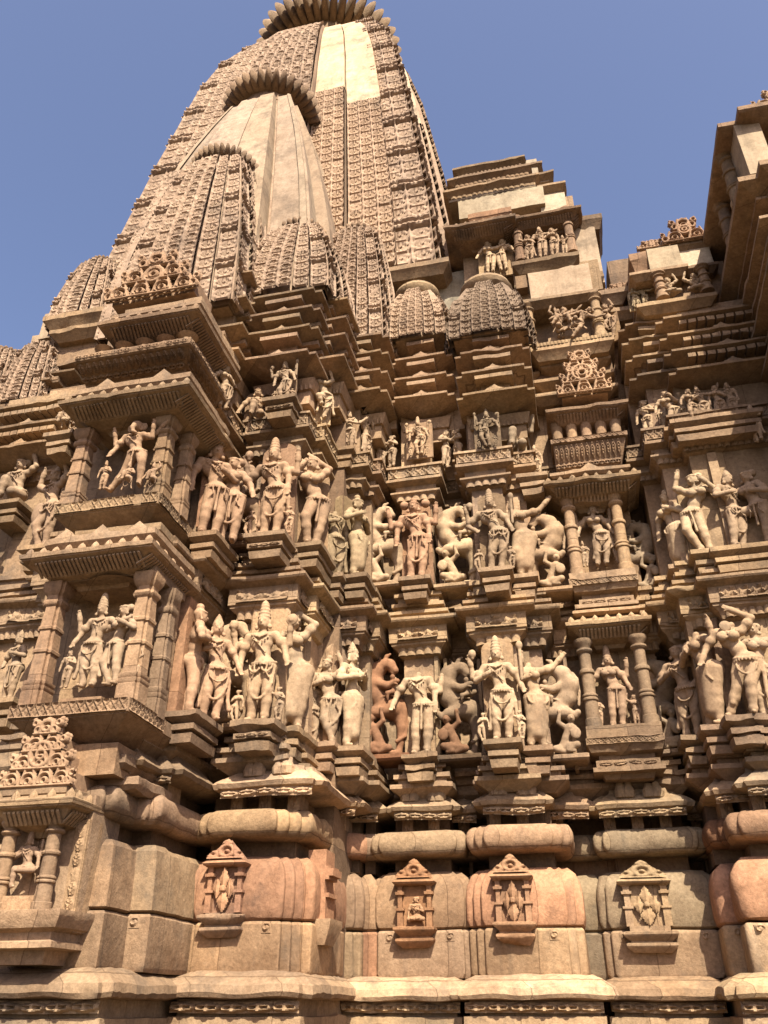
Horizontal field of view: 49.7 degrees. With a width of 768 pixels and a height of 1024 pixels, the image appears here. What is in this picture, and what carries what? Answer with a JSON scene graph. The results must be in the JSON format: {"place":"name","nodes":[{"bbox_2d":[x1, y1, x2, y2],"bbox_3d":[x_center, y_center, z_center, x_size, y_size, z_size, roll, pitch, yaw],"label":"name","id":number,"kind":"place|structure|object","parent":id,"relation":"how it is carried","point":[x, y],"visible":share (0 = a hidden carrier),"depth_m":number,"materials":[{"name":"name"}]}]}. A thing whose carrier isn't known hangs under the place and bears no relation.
{"place":"outdoors","nodes":[
{"label":"outdoors","id":0,"kind":"place"},
{"bbox_2d":[0,0,767,1023],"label":"stone temple","id":1,"kind":"structure","parent":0,"point":[308,208],"depth_m":6.97,"materials":[{"name":"stone"}]},
{"bbox_2d":[0,630,27,697],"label":"statue","id":2,"kind":"object","parent":1,"relation":"on","point":[16,666],"visible":0.97,"depth_m":6.66,"materials":[{"name":"beige stone"}]},
{"bbox_2d":[0,453,39,500],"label":"statue","id":3,"kind":"object","parent":1,"relation":"on","point":[12,484],"visible":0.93,"depth_m":7.92,"materials":[{"name":"beige stone"}]},
{"bbox_2d":[9,831,44,887],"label":"statue","id":4,"kind":"object","parent":1,"relation":"on","point":[28,852],"visible":1,"depth_m":5.04,"materials":[{"name":"beige stone"}]},
{"bbox_2d":[31,464,69,543],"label":"statue","id":5,"kind":"object","parent":1,"relation":"on","point":[43,517],"visible":0.85,"depth_m":7.56,"materials":[{"name":"beige stone"}]},
{"bbox_2d":[55,411,74,428],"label":"statue group","id":6,"kind":"object","parent":1,"relation":"on","point":[64,418],"visible":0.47,"depth_m":7.76},
{"bbox_2d":[58,593,143,688],"bbox_3d":[-1.925,0.869,5.750,0.609,0.705,0.188,-7,-32,11],"label":"statue group","id":7,"kind":"object","parent":1,"relation":"attached to","point":[94,656],"visible":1,"depth_m":5.69},
{"bbox_2d":[97,419,167,492],"bbox_3d":[-1.976,-0.444,6.501,0.531,0.700,0.210,-7,-32,11],"label":"statue group","id":8,"kind":"object","parent":1,"relation":"attached to","point":[134,439],"visible":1,"depth_m":6.49},
{"bbox_2d":[182,603,244,720],"bbox_3d":[-1.336,1.135,6.296,0.336,0.871,0.498,-19,-36,28],"label":"statue group","id":9,"kind":"object","parent":1,"relation":"on","point":[215,676],"visible":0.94,"depth_m":6.23},
{"bbox_2d":[189,445,256,543],"bbox_3d":[-1.378,-0.197,7.011,0.559,0.979,0.285,14,-34,-22],"label":"statue group","id":10,"kind":"object","parent":1,"relation":"on","point":[224,498],"visible":0.93,"depth_m":6.95},
{"bbox_2d":[214,366,234,415],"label":"statue","id":11,"kind":"object","parent":1,"relation":"on","point":[225,380],"visible":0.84,"depth_m":7.50,"materials":[{"name":"stone"}]},
{"bbox_2d":[207,619,252,740],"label":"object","id":12,"kind":"object","parent":1,"relation":"on","point":[239,681],"visible":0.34,"depth_m":6.51,"materials":[{"name":"stone"}]},
{"bbox_2d":[225,461,259,561],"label":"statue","id":13,"kind":"object","parent":1,"relation":"on","point":[238,546],"visible":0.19,"depth_m":7.32,"materials":[{"name":"stone"}]},
{"bbox_2d":[236,387,266,434],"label":"statue","id":14,"kind":"object","parent":1,"relation":"on","point":[252,404],"visible":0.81,"depth_m":7.86,"materials":[{"name":"stone"}]},
{"bbox_2d":[229,600,297,724],"bbox_3d":[-0.935,1.157,6.473,0.580,1.020,0.256,-7,-32,11],"label":"statue","id":15,"kind":"object","parent":1,"relation":"on","point":[269,661],"visible":0.97,"depth_m":6.43,"materials":[{"name":"stone"}]},
{"bbox_2d":[240,437,300,541],"bbox_3d":[-0.981,-0.213,7.261,0.556,1.048,0.264,-7,-32,11],"label":"statue","id":16,"kind":"object","parent":1,"relation":"on","point":[277,503],"visible":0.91,"depth_m":7.21,"materials":[{"name":"stone"}]},
{"bbox_2d":[269,359,298,395],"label":"statue","id":17,"kind":"object","parent":1,"relation":"on","point":[285,377],"visible":0.82,"depth_m":7.86,"materials":[{"name":"stone"}]},
{"bbox_2d":[273,611,318,732],"bbox_3d":[-0.764,1.241,6.641,0.463,1.028,0.351,7,-32,-11],"label":"statue","id":18,"kind":"object","parent":1,"relation":"on","point":[300,673],"visible":0.6,"depth_m":6.55,"materials":[{"name":"stone"}]},
{"bbox_2d":[283,453,332,549],"bbox_3d":[-0.689,-0.103,7.403,0.459,0.966,0.308,8,-32,-13],"label":"statue","id":19,"kind":"object","parent":1,"relation":"on","point":[315,505],"visible":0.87,"depth_m":7.39,"materials":[{"name":"stone"}]},
{"bbox_2d":[312,370,334,426],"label":"statue","id":20,"kind":"object","parent":1,"relation":"on","point":[324,397],"visible":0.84,"depth_m":8.09,"materials":[{"name":"stone"}]},
{"bbox_2d":[312,650,342,740],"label":"statue","id":21,"kind":"object","parent":1,"relation":"on","point":[326,714],"visible":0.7,"depth_m":6.87,"materials":[{"name":"beige stone"}]},
{"bbox_2d":[328,511,349,573],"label":"statue","id":22,"kind":"object","parent":1,"relation":"on","point":[338,543],"visible":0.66,"depth_m":7.64,"materials":[{"name":"stone"}]},
{"bbox_2d":[322,642,367,745],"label":"statue","id":23,"kind":"object","parent":1,"relation":"on","point":[351,676],"visible":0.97,"depth_m":6.93,"materials":[{"name":"stone"}]},
{"bbox_2d":[346,411,357,445],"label":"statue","id":24,"kind":"object","parent":1,"relation":"on","point":[350,434],"visible":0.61,"depth_m":8.40,"materials":[{"name":"beige stone"}]},
{"bbox_2d":[333,495,370,573],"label":"statue","id":25,"kind":"object","parent":1,"relation":"on","point":[356,519],"visible":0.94,"depth_m":7.72,"materials":[{"name":"stone"}]},
{"bbox_2d":[353,416,373,450],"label":"statue","id":26,"kind":"object","parent":1,"relation":"on","point":[365,436],"visible":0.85,"depth_m":8.52,"materials":[{"name":"stone"}]},
{"bbox_2d":[376,435,397,467],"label":"statue group","id":27,"kind":"object","parent":1,"relation":"on","point":[391,451],"visible":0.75,"depth_m":8.67},
{"bbox_2d":[372,502,402,598],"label":"lion statue","id":28,"kind":"object","parent":1,"relation":"on","point":[383,538],"visible":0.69,"depth_m":8.05,"materials":[{"name":"stone"}]},
{"bbox_2d":[370,653,409,768],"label":"lion statue","id":29,"kind":"object","parent":1,"relation":"on","point":[382,696],"visible":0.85,"depth_m":7.22,"materials":[{"name":"stone"}]},
{"bbox_2d":[385,498,438,583],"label":"statue","id":30,"kind":"object","parent":1,"relation":"on","point":[415,522],"visible":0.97,"depth_m":8.03,"materials":[{"name":"stone"}]},
{"bbox_2d":[407,897,424,920],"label":"statue","id":31,"kind":"object","parent":1,"relation":"on","point":[415,909],"visible":1,"depth_m":6.39,"materials":[{"name":"beige stone"}]},
{"bbox_2d":[389,672,443,754],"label":"statue","id":32,"kind":"object","parent":1,"relation":"on","point":[420,691],"visible":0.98,"depth_m":7.15,"materials":[{"name":"stone"}]},
{"bbox_2d":[404,416,433,461],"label":"statue","id":33,"kind":"object","parent":1,"relation":"on","point":[419,432],"visible":1,"depth_m":8.56,"materials":[{"name":"stone"}]},
{"bbox_2d":[438,429,462,467],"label":"statue group","id":34,"kind":"object","parent":1,"relation":"on","point":[446,438],"visible":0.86,"depth_m":8.56},
{"bbox_2d":[434,502,476,599],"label":"lion statue","id":35,"kind":"object","parent":1,"relation":"on","point":[455,540],"visible":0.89,"depth_m":7.91,"materials":[{"name":"stone"}]},
{"bbox_2d":[435,657,486,768],"bbox_3d":[0.653,1.712,7.208,0.443,0.934,0.317,-7,-32,11],"label":"lion statue","id":36,"kind":"object","parent":1,"relation":"on","point":[457,703],"visible":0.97,"depth_m":7.10,"materials":[{"name":"stone"}]},
{"bbox_2d":[473,409,501,448],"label":"statue","id":37,"kind":"object","parent":1,"relation":"on","point":[487,430],"visible":1,"depth_m":8.28,"materials":[{"name":"stone"}]},
{"bbox_2d":[462,488,515,570],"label":"statue","id":38,"kind":"object","parent":1,"relation":"on","point":[494,518],"visible":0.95,"depth_m":7.62,"materials":[{"name":"stone"}]},
{"bbox_2d":[475,239,514,276],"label":"statue group","id":39,"kind":"object","parent":1,"relation":"on","point":[498,258],"visible":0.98,"depth_m":10.10,"materials":[{"name":"stone"}]},
{"bbox_2d":[465,635,527,740],"bbox_3d":[0.942,1.450,6.891,0.496,0.922,0.271,-7,-32,11],"label":"statue","id":40,"kind":"object","parent":1,"relation":"on","point":[499,673],"visible":1,"depth_m":6.86,"materials":[{"name":"stone"}]},
{"bbox_2d":[507,414,533,462],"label":"statue","id":41,"kind":"object","parent":1,"relation":"on","point":[517,444],"visible":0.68,"depth_m":8.28,"materials":[{"name":"stone"}]},
{"bbox_2d":[506,495,551,579],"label":"statue","id":42,"kind":"object","parent":1,"relation":"on","point":[523,538],"visible":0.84,"depth_m":7.69,"materials":[{"name":"stone"}]},
{"bbox_2d":[529,445,542,472],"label":"statue group","id":43,"kind":"object","parent":1,"relation":"on","point":[539,462],"visible":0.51,"depth_m":8.24},
{"bbox_2d":[516,651,565,745],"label":"statue","id":44,"kind":"object","parent":1,"relation":"on","point":[535,700],"visible":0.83,"depth_m":6.90,"materials":[{"name":"stone"}]},
{"bbox_2d":[518,227,568,259],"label":"statue group","id":45,"kind":"object","parent":1,"relation":"on","point":[551,234],"visible":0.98,"depth_m":9.88},
{"bbox_2d":[528,512,573,602],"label":"lion statue","id":46,"kind":"object","parent":1,"relation":"on","point":[551,536],"visible":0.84,"depth_m":7.69,"materials":[{"name":"stone"}]},
{"bbox_2d":[539,659,589,767],"bbox_3d":[1.470,1.676,7.023,0.425,0.894,0.304,-7,-32,11],"label":"lion statue","id":47,"kind":"object","parent":1,"relation":"on","point":[564,691],"visible":0.77,"depth_m":6.93,"materials":[{"name":"stone"}]},
{"bbox_2d":[548,304,605,338],"bbox_3d":[2.109,-2.100,9.061,0.604,0.546,0.207,-7,-32,11],"label":"statue group","id":48,"kind":"object","parent":1,"relation":"on","point":[557,317],"visible":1,"depth_m":9.03},
{"bbox_2d":[574,506,617,566],"bbox_3d":[2.023,0.182,7.891,0.427,0.744,0.144,-7,-32,11],"label":"statue group","id":49,"kind":"object","parent":1,"relation":"on","point":[602,537],"visible":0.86,"depth_m":7.81},
{"bbox_2d":[601,298,620,342],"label":"statue","id":50,"kind":"object","parent":1,"relation":"on","point":[611,323],"visible":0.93,"depth_m":9.05,"materials":[{"name":"stone"}]},
{"bbox_2d":[594,645,640,724],"bbox_3d":[1.960,1.493,7.143,0.416,0.739,0.142,-7,-32,11],"label":"statue group","id":51,"kind":"object","parent":1,"relation":"on","point":[617,693],"visible":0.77,"depth_m":7.06},
{"bbox_2d":[627,287,653,311],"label":"statue group","id":52,"kind":"object","parent":1,"relation":"on","point":[634,297],"visible":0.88,"depth_m":8.88,"materials":[{"name":"stone"}]},
{"bbox_2d":[626,520,658,595],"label":"lion statue","id":53,"kind":"object","parent":1,"relation":"on","point":[641,546],"visible":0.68,"depth_m":7.89,"materials":[{"name":"stone"}]},
{"bbox_2d":[635,398,666,427],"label":"statue group","id":54,"kind":"object","parent":1,"relation":"on","point":[647,418],"visible":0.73,"depth_m":8.13},
{"bbox_2d":[647,656,682,761],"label":"lion statue","id":55,"kind":"object","parent":1,"relation":"on","point":[664,695],"visible":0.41,"depth_m":7.09,"materials":[{"name":"stone"}]},
{"bbox_2d":[655,489,685,563],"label":"statue","id":56,"kind":"object","parent":1,"relation":"on","point":[675,538],"visible":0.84,"depth_m":7.50,"materials":[{"name":"stone"}]},
{"bbox_2d":[654,391,695,414],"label":"statue group","id":57,"kind":"object","parent":1,"relation":"on","point":[672,407],"visible":0.59,"depth_m":7.91},
{"bbox_2d":[657,645,700,734],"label":"statue","id":58,"kind":"object","parent":1,"relation":"on","point":[685,695],"visible":0.76,"depth_m":6.84,"materials":[{"name":"brown stone"}]},
{"bbox_2d":[662,271,706,296],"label":"statue group","id":59,"kind":"object","parent":1,"relation":"on","point":[696,286],"visible":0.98,"depth_m":8.62},
{"bbox_2d":[672,469,714,551],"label":"statue","id":60,"kind":"object","parent":1,"relation":"on","point":[691,494],"visible":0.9,"depth_m":7.32,"materials":[{"name":"stone"}]},
{"bbox_2d":[679,614,724,724],"bbox_3d":[2.562,1.307,6.682,0.218,0.860,0.451,19,-36,-29],"label":"statue","id":61,"kind":"object","parent":1,"relation":"on","point":[709,673],"visible":0.86,"depth_m":6.55,"materials":[{"name":"beige stone"}]},
{"bbox_2d":[679,382,739,416],"bbox_3d":[3.031,-1.030,7.742,0.529,0.425,0.114,-7,-32,11],"label":"statue group","id":62,"kind":"object","parent":1,"relation":"on","point":[702,404],"visible":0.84,"depth_m":7.74},
{"bbox_2d":[697,605,767,714],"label":"statue","id":63,"kind":"object","parent":1,"relation":"on","point":[748,668],"visible":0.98,"depth_m":6.38,"materials":[{"name":"beige stone"}]},
{"bbox_2d":[712,469,767,544],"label":"statue group","id":64,"kind":"object","parent":1,"relation":"on","point":[735,514],"visible":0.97,"depth_m":7.12},
{"bbox_2d":[719,621,767,713],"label":"statue","id":65,"kind":"object","parent":1,"relation":"on","point":[754,643],"visible":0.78,"depth_m":6.44,"materials":[{"name":"beige stone"}]},
{"bbox_2d":[747,404,765,442],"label":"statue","id":66,"kind":"object","parent":1,"relation":"on","point":[760,432],"visible":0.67,"depth_m":7.40,"materials":[{"name":"brown stone"}]},
{"bbox_2d":[0,0,767,349],"label":"sky","id":67,"kind":"structure","parent":0,"point":[625,101],"materials":[{"name":"blue"}]}
]}

